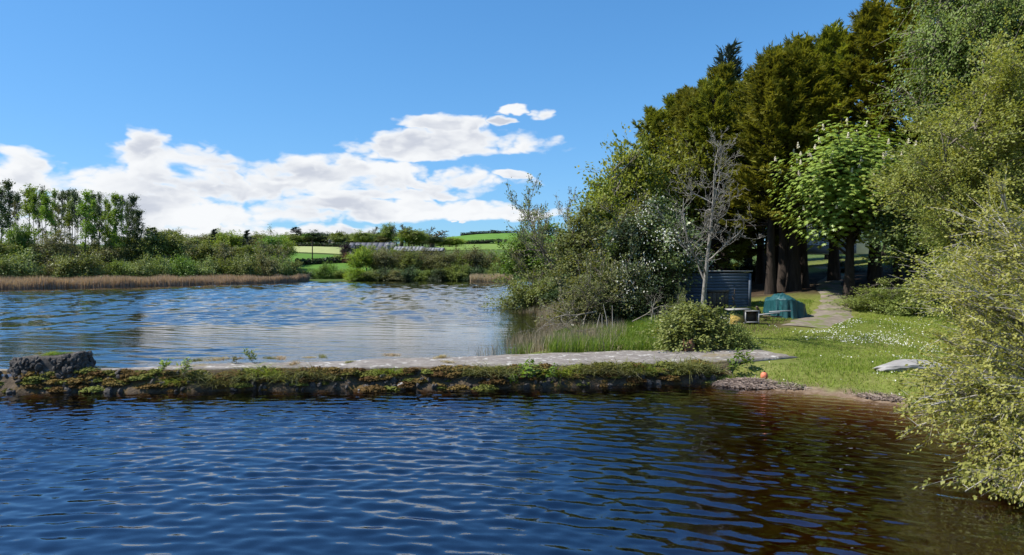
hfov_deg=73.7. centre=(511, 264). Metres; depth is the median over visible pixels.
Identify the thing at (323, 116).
sky
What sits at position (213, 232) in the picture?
wood edge tree
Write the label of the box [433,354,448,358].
dry tuft
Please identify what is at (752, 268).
shade shrub
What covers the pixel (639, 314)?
ivy bush
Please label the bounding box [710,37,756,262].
blue spruce
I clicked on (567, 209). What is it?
pale twig tree
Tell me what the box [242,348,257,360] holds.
leafy weed
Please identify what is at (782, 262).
tree
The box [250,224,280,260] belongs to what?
wood edge tree
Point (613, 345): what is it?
dead grass
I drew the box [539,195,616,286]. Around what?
scrub tree
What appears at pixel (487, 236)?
field
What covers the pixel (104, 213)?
tall tree
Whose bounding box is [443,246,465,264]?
shore tree
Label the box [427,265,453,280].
shore bush
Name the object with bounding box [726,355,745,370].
leafy weed
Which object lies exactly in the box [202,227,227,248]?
wood edge tree
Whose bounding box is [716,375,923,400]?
rim grass
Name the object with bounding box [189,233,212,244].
wood edge tree
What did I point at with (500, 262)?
shore tree
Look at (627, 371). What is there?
grass tussock
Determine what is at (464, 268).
shore bush
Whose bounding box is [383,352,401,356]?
dry tuft
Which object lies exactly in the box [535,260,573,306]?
lakeside bush
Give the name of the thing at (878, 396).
driftwood
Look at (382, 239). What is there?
farm tree
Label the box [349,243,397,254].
long barn
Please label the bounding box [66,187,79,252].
tall tree
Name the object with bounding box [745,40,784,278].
cypress tree
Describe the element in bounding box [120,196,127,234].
tall tree
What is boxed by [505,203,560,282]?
thin ash
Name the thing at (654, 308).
fallen bough
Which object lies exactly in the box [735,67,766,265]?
cypress tree
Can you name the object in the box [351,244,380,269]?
shore tree
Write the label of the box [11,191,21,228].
tall tree
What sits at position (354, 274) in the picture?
shore bush
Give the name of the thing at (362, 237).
farm tree
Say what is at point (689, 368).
grass tussock
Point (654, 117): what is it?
cypress tree
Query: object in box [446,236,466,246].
farm tree
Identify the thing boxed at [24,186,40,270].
tall tree
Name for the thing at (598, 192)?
maple
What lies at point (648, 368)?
grass tussock
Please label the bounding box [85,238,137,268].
bank tree
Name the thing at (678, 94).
cypress tree
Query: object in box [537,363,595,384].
grass tussock
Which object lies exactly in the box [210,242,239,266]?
bank tree
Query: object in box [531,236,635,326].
green shrub
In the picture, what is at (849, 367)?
lawn grass
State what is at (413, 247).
pale shed
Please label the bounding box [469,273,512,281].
reeds
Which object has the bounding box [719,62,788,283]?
cypress tree
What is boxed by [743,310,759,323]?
old cabinet
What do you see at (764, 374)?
orange buoy
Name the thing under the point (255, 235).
ridge tree
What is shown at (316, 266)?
field
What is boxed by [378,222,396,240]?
farm tree
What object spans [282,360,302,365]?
dry tuft
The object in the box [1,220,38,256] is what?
bank tree
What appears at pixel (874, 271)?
twin bole tree
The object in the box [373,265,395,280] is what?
shore bush
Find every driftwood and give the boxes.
[711,375,786,390]
[767,380,812,389]
[853,390,907,401]
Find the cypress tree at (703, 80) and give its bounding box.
[696,76,754,253]
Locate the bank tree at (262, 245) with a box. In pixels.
[253,235,282,260]
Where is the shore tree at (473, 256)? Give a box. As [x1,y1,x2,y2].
[459,245,489,268]
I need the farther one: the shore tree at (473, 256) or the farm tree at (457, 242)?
the farm tree at (457, 242)
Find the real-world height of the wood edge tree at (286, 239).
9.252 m
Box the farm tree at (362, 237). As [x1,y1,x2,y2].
[345,229,381,242]
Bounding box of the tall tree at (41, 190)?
[35,185,52,251]
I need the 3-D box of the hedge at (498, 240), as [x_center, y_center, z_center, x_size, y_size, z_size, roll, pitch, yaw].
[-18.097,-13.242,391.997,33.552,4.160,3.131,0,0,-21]
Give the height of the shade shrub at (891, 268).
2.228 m
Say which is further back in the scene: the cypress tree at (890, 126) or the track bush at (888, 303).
the cypress tree at (890, 126)
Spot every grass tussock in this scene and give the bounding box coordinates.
[149,377,193,387]
[152,362,223,383]
[187,376,240,389]
[214,365,265,387]
[224,358,295,380]
[224,370,319,384]
[258,362,324,380]
[286,366,339,380]
[367,364,414,375]
[440,360,515,377]
[458,364,528,378]
[467,360,547,376]
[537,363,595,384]
[557,360,623,375]
[578,356,651,376]
[588,362,663,378]
[625,359,669,374]
[642,356,726,374]
[649,353,729,376]
[688,361,734,373]
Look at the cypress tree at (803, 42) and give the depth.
61.12 m
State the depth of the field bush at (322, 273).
168.17 m
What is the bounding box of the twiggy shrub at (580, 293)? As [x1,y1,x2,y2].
[553,271,635,322]
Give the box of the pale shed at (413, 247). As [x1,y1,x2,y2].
[394,246,424,254]
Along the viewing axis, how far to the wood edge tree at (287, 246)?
199.72 m
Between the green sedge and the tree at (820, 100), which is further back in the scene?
the tree at (820, 100)
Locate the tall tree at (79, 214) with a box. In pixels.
[76,196,83,255]
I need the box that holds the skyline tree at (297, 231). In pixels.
[288,227,302,241]
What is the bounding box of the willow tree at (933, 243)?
[903,101,1023,326]
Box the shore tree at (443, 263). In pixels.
[432,248,460,272]
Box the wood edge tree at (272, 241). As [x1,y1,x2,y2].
[254,233,291,254]
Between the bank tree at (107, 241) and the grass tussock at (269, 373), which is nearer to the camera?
the grass tussock at (269, 373)
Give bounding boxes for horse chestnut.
[766,104,938,299]
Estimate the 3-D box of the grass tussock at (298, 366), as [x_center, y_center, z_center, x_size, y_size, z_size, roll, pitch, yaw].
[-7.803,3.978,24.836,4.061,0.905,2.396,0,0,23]
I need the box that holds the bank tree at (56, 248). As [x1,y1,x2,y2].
[34,225,79,262]
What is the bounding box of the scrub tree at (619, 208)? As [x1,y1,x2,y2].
[573,189,655,274]
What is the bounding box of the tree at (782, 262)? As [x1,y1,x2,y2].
[721,74,837,290]
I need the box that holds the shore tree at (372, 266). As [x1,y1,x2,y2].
[360,241,388,272]
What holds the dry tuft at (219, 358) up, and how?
on the stone weir
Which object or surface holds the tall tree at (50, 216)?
on the ground at (838, 492)
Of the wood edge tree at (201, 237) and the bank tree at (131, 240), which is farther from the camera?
the wood edge tree at (201, 237)
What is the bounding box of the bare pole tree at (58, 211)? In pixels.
[55,205,60,229]
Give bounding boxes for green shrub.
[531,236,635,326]
[580,229,653,304]
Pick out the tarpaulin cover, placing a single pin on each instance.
(779, 302)
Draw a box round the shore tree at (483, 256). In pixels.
[476,244,492,268]
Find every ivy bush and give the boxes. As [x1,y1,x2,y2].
[565,264,675,326]
[589,249,691,316]
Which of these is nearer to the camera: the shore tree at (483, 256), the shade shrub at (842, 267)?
the shade shrub at (842, 267)
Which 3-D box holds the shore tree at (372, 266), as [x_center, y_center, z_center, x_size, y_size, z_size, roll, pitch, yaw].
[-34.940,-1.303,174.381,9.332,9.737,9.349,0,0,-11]
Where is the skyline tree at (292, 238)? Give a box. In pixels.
[277,233,306,242]
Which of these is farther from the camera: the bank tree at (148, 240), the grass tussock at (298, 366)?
the bank tree at (148, 240)
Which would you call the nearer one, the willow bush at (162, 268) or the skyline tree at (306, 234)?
the willow bush at (162, 268)
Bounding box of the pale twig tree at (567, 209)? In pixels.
[553,187,578,240]
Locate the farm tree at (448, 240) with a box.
[435,238,452,246]
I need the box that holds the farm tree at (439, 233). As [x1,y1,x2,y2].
[429,230,448,246]
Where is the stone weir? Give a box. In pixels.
[0,349,798,414]
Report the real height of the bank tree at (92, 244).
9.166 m
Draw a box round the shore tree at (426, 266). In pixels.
[416,248,433,271]
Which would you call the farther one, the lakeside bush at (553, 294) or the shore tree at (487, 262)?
the shore tree at (487, 262)
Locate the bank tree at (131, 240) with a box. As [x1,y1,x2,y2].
[121,235,156,266]
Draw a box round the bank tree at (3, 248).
[0,239,21,259]
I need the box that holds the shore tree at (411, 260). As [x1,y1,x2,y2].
[395,243,427,270]
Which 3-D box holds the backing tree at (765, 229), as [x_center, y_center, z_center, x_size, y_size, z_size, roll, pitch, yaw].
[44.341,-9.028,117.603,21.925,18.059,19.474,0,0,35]
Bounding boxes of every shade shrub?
[715,251,756,270]
[738,252,776,280]
[819,254,867,273]
[883,260,931,271]
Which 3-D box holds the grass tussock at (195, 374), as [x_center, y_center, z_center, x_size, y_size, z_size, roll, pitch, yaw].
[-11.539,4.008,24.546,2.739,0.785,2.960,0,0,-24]
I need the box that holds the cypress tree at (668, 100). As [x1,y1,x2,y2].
[634,93,676,194]
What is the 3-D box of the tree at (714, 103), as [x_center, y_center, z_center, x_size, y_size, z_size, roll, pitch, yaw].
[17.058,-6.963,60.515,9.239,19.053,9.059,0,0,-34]
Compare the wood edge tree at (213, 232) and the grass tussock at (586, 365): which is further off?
the wood edge tree at (213, 232)
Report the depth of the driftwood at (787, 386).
24.58 m
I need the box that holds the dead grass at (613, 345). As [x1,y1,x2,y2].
[500,329,663,353]
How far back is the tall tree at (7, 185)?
148.59 m
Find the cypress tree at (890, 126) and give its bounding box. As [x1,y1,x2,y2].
[839,0,950,280]
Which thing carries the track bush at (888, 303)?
on the ground at (838, 492)
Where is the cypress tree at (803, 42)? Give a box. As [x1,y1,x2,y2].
[744,30,840,208]
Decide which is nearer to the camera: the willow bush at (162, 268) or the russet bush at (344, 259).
the willow bush at (162, 268)
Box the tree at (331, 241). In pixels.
[328,235,348,242]
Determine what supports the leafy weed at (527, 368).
on the stone weir
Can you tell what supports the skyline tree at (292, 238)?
on the ground at (838, 492)
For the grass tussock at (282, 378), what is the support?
on the stone weir
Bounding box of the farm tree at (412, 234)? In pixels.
[396,226,432,245]
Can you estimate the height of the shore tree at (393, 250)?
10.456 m
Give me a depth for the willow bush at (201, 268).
140.05 m
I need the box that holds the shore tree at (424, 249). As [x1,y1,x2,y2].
[411,246,431,271]
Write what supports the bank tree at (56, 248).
on the ground at (838, 492)
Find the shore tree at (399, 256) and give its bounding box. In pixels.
[387,245,419,270]
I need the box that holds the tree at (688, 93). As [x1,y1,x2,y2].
[662,85,732,268]
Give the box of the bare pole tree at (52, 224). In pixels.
[49,207,54,267]
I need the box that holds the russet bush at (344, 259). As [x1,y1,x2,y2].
[341,252,351,262]
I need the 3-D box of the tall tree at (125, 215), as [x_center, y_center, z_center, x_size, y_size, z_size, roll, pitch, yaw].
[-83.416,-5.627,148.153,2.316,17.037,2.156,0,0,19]
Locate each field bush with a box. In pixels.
[300,269,313,278]
[308,262,334,278]
[326,260,340,276]
[332,267,348,278]
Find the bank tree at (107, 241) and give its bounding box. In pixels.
[102,228,125,266]
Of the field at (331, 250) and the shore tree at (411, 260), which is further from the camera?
the field at (331, 250)
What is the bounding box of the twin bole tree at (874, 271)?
[867,227,906,288]
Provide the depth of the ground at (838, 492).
18.72 m
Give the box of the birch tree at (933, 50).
[861,0,1022,156]
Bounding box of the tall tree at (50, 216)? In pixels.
[38,189,57,243]
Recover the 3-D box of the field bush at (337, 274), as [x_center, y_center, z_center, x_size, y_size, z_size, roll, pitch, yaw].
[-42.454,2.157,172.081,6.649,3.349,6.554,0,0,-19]
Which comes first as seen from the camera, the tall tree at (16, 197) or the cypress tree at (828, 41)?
the cypress tree at (828, 41)
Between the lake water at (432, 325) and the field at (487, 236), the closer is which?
the lake water at (432, 325)
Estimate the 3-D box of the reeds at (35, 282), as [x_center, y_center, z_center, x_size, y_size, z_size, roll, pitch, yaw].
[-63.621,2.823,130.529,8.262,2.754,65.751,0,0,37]
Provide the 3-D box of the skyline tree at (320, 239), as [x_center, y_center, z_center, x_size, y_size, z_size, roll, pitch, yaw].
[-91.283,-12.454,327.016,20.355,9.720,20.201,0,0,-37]
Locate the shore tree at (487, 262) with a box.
[480,248,501,269]
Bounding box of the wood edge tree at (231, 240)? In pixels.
[205,229,253,262]
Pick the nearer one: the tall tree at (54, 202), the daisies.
the daisies
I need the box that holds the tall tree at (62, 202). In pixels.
[54,189,66,229]
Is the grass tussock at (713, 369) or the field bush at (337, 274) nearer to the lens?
the grass tussock at (713, 369)
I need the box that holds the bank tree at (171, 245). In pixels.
[151,229,200,264]
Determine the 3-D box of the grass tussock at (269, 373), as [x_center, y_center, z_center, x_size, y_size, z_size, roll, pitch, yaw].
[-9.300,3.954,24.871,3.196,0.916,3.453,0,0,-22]
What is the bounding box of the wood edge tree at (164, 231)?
[140,229,185,237]
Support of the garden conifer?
on the ground at (838, 492)
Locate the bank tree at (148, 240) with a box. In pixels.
[132,225,164,267]
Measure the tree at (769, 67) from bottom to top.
19.036 m
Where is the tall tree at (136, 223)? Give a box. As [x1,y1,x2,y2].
[127,208,147,262]
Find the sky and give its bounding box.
[0,0,1002,244]
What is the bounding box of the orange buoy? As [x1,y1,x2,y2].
[761,370,767,378]
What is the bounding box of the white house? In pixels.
[807,219,868,254]
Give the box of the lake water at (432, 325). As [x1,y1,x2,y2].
[0,281,558,367]
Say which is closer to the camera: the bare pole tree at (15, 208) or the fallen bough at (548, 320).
the fallen bough at (548, 320)
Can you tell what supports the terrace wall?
on the ground at (838, 492)
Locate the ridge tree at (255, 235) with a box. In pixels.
[250,231,265,240]
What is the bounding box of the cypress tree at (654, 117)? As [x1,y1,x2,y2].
[626,104,673,164]
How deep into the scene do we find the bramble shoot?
33.52 m
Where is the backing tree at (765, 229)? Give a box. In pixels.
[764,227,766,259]
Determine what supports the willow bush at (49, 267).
on the ground at (838, 492)
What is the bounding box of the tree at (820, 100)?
[738,43,858,291]
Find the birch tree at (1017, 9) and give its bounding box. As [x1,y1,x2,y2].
[918,0,1023,155]
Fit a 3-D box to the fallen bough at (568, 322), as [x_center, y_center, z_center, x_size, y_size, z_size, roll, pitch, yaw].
[2.660,3.934,35.636,4.469,3.767,2.723,0,0,-1]
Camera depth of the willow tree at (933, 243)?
38.62 m
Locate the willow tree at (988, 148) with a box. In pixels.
[859,7,1023,334]
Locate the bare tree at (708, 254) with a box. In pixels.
[646,126,764,304]
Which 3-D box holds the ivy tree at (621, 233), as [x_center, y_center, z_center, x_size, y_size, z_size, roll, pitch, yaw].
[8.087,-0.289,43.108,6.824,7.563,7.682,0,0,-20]
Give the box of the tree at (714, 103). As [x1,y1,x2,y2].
[676,74,762,270]
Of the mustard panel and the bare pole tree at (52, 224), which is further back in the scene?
the bare pole tree at (52, 224)
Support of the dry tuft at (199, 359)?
on the stone weir
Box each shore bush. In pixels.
[343,265,370,280]
[358,269,385,280]
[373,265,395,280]
[382,268,411,280]
[396,264,420,280]
[410,268,432,280]
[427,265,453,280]
[435,264,467,280]
[451,263,472,280]
[460,265,487,280]
[482,263,504,274]
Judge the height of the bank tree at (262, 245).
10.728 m
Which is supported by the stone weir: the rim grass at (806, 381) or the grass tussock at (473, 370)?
the grass tussock at (473, 370)
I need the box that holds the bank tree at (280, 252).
[272,239,293,262]
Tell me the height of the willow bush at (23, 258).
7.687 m
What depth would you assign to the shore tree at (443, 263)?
169.68 m
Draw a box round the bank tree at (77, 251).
[54,230,90,263]
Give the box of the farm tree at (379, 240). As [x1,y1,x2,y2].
[374,235,399,242]
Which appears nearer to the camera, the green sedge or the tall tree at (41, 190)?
the green sedge
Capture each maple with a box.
[553,168,652,265]
[569,122,699,220]
[644,115,748,242]
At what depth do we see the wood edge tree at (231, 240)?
202.46 m
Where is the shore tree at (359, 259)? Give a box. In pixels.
[340,245,375,272]
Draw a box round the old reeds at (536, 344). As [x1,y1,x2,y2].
[467,302,628,356]
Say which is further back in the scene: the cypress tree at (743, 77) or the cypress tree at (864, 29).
the cypress tree at (743, 77)
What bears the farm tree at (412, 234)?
on the ground at (838, 492)
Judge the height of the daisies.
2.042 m
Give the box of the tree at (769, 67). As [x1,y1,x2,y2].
[717,46,824,293]
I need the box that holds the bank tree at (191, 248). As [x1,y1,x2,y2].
[175,236,211,263]
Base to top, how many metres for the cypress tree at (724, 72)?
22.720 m
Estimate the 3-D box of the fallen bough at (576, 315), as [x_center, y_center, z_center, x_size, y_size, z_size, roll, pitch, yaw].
[2.279,3.184,37.098,4.469,3.767,2.723,0,0,10]
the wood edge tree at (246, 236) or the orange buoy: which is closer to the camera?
the orange buoy
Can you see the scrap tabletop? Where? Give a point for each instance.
(729, 309)
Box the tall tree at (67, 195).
[60,188,75,229]
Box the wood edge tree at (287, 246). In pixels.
[268,238,299,258]
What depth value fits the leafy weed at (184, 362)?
24.41 m
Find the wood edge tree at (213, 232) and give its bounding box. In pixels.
[208,228,217,247]
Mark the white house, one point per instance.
(861, 249)
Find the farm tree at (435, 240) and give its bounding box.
[421,236,445,246]
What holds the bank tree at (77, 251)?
on the ground at (838, 492)
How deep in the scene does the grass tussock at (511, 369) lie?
25.38 m
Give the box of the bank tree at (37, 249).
[24,230,53,269]
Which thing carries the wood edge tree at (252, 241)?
on the ground at (838, 492)
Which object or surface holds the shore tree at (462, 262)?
on the ground at (838, 492)
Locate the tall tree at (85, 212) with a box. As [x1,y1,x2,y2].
[75,189,96,252]
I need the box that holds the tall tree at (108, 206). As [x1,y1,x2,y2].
[102,201,113,245]
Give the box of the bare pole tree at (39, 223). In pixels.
[35,217,41,256]
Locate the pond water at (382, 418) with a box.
[0,384,999,538]
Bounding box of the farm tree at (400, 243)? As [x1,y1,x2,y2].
[396,227,412,245]
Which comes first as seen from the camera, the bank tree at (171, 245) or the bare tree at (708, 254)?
the bare tree at (708, 254)
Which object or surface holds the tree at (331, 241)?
on the ground at (838, 492)
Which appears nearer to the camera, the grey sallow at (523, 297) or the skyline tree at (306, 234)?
the grey sallow at (523, 297)
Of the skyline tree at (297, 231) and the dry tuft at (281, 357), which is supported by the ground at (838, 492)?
the skyline tree at (297, 231)
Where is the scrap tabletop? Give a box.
[725,308,750,310]
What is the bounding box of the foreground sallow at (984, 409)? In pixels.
[888,163,1023,508]
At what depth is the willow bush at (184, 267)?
135.65 m
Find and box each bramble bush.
[628,295,767,353]
[710,319,762,350]
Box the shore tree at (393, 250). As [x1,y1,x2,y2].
[379,239,401,269]
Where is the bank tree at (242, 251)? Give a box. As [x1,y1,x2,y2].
[223,243,267,267]
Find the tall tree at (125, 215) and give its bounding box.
[123,201,129,264]
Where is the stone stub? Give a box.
[7,350,97,379]
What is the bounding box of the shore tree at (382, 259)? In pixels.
[371,247,398,270]
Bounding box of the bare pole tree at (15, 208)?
[11,200,18,223]
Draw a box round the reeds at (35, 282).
[0,273,309,290]
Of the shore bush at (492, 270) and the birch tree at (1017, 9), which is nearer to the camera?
the birch tree at (1017, 9)
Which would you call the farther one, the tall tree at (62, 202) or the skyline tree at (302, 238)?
the skyline tree at (302, 238)
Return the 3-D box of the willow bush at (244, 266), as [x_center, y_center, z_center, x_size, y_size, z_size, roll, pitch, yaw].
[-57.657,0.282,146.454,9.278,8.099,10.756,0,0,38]
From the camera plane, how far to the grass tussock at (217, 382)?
24.40 m
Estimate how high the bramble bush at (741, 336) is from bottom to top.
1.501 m
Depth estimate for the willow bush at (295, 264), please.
156.80 m
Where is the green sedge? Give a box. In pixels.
[505,314,672,353]
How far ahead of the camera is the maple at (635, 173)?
56.00 m
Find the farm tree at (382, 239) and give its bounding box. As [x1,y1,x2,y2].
[368,232,383,242]
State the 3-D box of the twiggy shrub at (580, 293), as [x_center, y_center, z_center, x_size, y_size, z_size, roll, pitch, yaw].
[4.637,2.058,38.222,3.806,3.634,3.825,0,0,41]
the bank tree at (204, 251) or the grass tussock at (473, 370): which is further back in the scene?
the bank tree at (204, 251)
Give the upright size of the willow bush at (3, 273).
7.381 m
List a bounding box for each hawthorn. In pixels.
[607,235,663,320]
[612,188,717,310]
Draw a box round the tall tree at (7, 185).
[0,178,21,237]
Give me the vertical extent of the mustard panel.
0.630 m
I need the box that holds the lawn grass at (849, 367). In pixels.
[666,298,1023,397]
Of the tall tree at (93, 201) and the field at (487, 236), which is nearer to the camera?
the tall tree at (93, 201)
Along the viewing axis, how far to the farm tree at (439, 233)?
297.98 m
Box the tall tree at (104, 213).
[98,197,110,249]
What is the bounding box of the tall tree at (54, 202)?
[46,188,61,241]
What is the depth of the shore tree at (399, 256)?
174.23 m
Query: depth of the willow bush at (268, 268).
149.47 m
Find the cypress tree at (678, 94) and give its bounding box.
[650,83,717,243]
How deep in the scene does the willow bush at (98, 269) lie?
124.51 m
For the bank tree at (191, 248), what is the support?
on the ground at (838, 492)
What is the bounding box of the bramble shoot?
[668,279,689,320]
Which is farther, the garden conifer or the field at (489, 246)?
the field at (489, 246)
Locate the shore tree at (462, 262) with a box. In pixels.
[455,245,476,269]
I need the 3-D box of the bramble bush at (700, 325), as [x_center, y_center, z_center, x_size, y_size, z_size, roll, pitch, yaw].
[8.272,2.737,31.617,6.278,2.711,4.900,0,0,-17]
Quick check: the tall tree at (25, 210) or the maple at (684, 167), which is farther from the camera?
the tall tree at (25, 210)
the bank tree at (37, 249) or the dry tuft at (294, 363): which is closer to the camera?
the dry tuft at (294, 363)
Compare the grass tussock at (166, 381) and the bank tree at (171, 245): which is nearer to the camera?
the grass tussock at (166, 381)
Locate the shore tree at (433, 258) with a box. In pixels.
[420,248,451,270]
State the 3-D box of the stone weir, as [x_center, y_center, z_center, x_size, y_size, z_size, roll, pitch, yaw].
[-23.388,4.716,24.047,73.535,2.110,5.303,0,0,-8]
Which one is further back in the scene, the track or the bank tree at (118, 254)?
the bank tree at (118, 254)
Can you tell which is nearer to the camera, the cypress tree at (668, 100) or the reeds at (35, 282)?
the cypress tree at (668, 100)
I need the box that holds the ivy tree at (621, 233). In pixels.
[576,204,710,282]
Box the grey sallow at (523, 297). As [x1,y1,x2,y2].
[481,259,567,309]
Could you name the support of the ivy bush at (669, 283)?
on the ground at (838, 492)
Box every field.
[228,253,375,271]
[293,246,352,254]
[426,244,510,249]
[448,233,558,243]
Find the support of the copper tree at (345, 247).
on the field at (316, 266)
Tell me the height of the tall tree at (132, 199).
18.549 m
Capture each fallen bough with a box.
[518,289,596,335]
[520,302,580,333]
[531,307,600,338]
[632,289,679,321]
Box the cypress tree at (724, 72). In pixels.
[698,61,766,270]
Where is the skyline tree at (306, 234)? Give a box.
[286,232,315,242]
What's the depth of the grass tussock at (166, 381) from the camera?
24.42 m
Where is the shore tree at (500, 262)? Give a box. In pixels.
[488,253,509,268]
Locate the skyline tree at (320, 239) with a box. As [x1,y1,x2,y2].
[300,229,330,242]
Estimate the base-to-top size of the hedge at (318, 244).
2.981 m
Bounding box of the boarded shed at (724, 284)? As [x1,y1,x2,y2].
[671,271,752,309]
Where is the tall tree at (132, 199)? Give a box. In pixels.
[122,193,140,256]
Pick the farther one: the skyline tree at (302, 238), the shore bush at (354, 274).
the skyline tree at (302, 238)
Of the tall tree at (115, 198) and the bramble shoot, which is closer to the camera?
the bramble shoot
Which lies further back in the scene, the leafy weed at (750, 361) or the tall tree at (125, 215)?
the tall tree at (125, 215)
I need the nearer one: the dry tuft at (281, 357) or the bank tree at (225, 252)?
the dry tuft at (281, 357)
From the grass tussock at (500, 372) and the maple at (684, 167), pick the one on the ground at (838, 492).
the maple at (684, 167)
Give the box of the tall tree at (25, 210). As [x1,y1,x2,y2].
[14,183,41,272]
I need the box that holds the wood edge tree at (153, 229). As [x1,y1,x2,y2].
[145,227,160,237]
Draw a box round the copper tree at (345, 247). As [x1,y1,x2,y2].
[339,243,352,252]
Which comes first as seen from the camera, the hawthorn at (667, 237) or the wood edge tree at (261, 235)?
the hawthorn at (667, 237)
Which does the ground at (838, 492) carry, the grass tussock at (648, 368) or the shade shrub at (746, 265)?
the shade shrub at (746, 265)
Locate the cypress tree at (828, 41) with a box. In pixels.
[810,18,885,280]
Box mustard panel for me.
[730,314,744,323]
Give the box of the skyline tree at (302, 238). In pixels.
[287,234,316,242]
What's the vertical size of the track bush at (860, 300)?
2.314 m
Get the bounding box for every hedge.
[290,242,351,246]
[294,256,350,264]
[460,230,519,235]
[464,238,507,243]
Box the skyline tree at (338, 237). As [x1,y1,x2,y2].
[321,231,350,242]
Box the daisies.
[729,315,951,394]
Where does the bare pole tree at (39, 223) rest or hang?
on the ground at (838, 492)
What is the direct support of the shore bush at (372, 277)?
on the ground at (838, 492)
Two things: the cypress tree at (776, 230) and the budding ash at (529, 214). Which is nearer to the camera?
the budding ash at (529, 214)
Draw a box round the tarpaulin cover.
[763,293,807,318]
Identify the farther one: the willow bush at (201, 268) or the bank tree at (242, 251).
the bank tree at (242, 251)
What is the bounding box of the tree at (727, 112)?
[703,89,762,270]
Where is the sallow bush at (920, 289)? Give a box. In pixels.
[869,227,1022,346]
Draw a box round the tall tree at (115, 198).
[105,191,127,261]
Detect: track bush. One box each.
[825,276,909,311]
[849,278,929,315]
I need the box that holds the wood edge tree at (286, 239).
[261,235,297,243]
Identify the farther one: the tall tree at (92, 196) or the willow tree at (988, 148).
the tall tree at (92, 196)
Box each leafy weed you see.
[157,357,173,372]
[176,357,194,372]
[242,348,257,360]
[508,370,524,383]
[518,358,541,377]
[545,363,557,380]
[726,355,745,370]
[734,348,755,366]
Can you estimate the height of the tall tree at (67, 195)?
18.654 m
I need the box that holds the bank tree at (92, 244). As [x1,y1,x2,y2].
[71,237,105,268]
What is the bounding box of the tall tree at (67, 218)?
[60,195,78,241]
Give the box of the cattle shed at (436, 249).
[419,248,444,261]
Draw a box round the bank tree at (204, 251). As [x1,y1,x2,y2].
[191,238,230,270]
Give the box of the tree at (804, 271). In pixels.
[747,51,858,287]
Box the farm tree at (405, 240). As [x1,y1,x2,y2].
[392,233,427,245]
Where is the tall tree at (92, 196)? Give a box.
[82,190,98,260]
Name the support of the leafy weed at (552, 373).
on the stone weir
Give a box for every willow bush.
[0,246,26,279]
[0,246,59,278]
[35,253,61,278]
[44,245,98,279]
[51,249,112,277]
[96,253,136,276]
[120,252,165,278]
[141,247,175,276]
[167,247,200,277]
[192,254,219,276]
[204,251,238,276]
[222,250,269,276]
[247,249,283,276]
[264,248,293,276]
[283,253,307,275]
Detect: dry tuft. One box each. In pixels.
[187,357,210,361]
[197,355,229,362]
[275,353,287,360]
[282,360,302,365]
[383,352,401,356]
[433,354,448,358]
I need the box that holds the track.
[783,266,852,328]
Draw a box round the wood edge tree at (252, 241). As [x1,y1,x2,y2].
[242,232,260,246]
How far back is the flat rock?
25.16 m
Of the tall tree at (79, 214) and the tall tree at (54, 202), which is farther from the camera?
the tall tree at (54, 202)
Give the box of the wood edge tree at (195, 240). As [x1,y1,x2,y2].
[176,234,212,251]
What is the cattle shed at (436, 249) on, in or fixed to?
on the ground at (838, 492)
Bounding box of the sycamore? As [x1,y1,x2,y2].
[489,213,566,283]
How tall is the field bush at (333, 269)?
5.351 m
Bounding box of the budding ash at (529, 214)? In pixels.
[502,173,563,303]
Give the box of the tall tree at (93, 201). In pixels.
[89,198,98,274]
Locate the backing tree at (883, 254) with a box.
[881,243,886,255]
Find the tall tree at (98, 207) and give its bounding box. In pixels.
[93,191,105,256]
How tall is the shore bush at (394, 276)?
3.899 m
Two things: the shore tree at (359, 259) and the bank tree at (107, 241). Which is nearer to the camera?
the bank tree at (107, 241)
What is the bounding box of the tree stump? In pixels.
[680,338,694,350]
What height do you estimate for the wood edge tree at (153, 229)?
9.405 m
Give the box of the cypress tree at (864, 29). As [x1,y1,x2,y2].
[829,0,927,278]
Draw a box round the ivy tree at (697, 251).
[638,222,719,277]
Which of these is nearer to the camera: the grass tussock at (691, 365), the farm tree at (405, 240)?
the grass tussock at (691, 365)
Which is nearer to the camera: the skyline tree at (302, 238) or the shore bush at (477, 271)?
the shore bush at (477, 271)
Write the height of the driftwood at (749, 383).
0.534 m
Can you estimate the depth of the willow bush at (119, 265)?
126.54 m
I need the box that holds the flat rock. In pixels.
[872,359,949,371]
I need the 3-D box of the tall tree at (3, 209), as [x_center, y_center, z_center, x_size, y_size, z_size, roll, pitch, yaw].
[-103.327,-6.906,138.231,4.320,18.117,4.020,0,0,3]
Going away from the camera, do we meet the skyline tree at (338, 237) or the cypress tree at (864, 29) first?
the cypress tree at (864, 29)
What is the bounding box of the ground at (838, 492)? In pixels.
[0,242,1023,554]
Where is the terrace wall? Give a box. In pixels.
[807,241,855,252]
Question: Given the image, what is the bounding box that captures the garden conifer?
[345,243,365,254]
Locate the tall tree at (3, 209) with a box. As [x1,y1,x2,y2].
[0,186,14,242]
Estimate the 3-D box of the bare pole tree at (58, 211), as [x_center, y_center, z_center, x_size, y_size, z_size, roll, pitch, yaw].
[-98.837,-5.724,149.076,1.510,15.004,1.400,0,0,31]
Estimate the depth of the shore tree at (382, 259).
170.70 m
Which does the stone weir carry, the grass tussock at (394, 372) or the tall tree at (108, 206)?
the grass tussock at (394, 372)
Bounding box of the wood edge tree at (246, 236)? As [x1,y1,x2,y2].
[242,230,254,258]

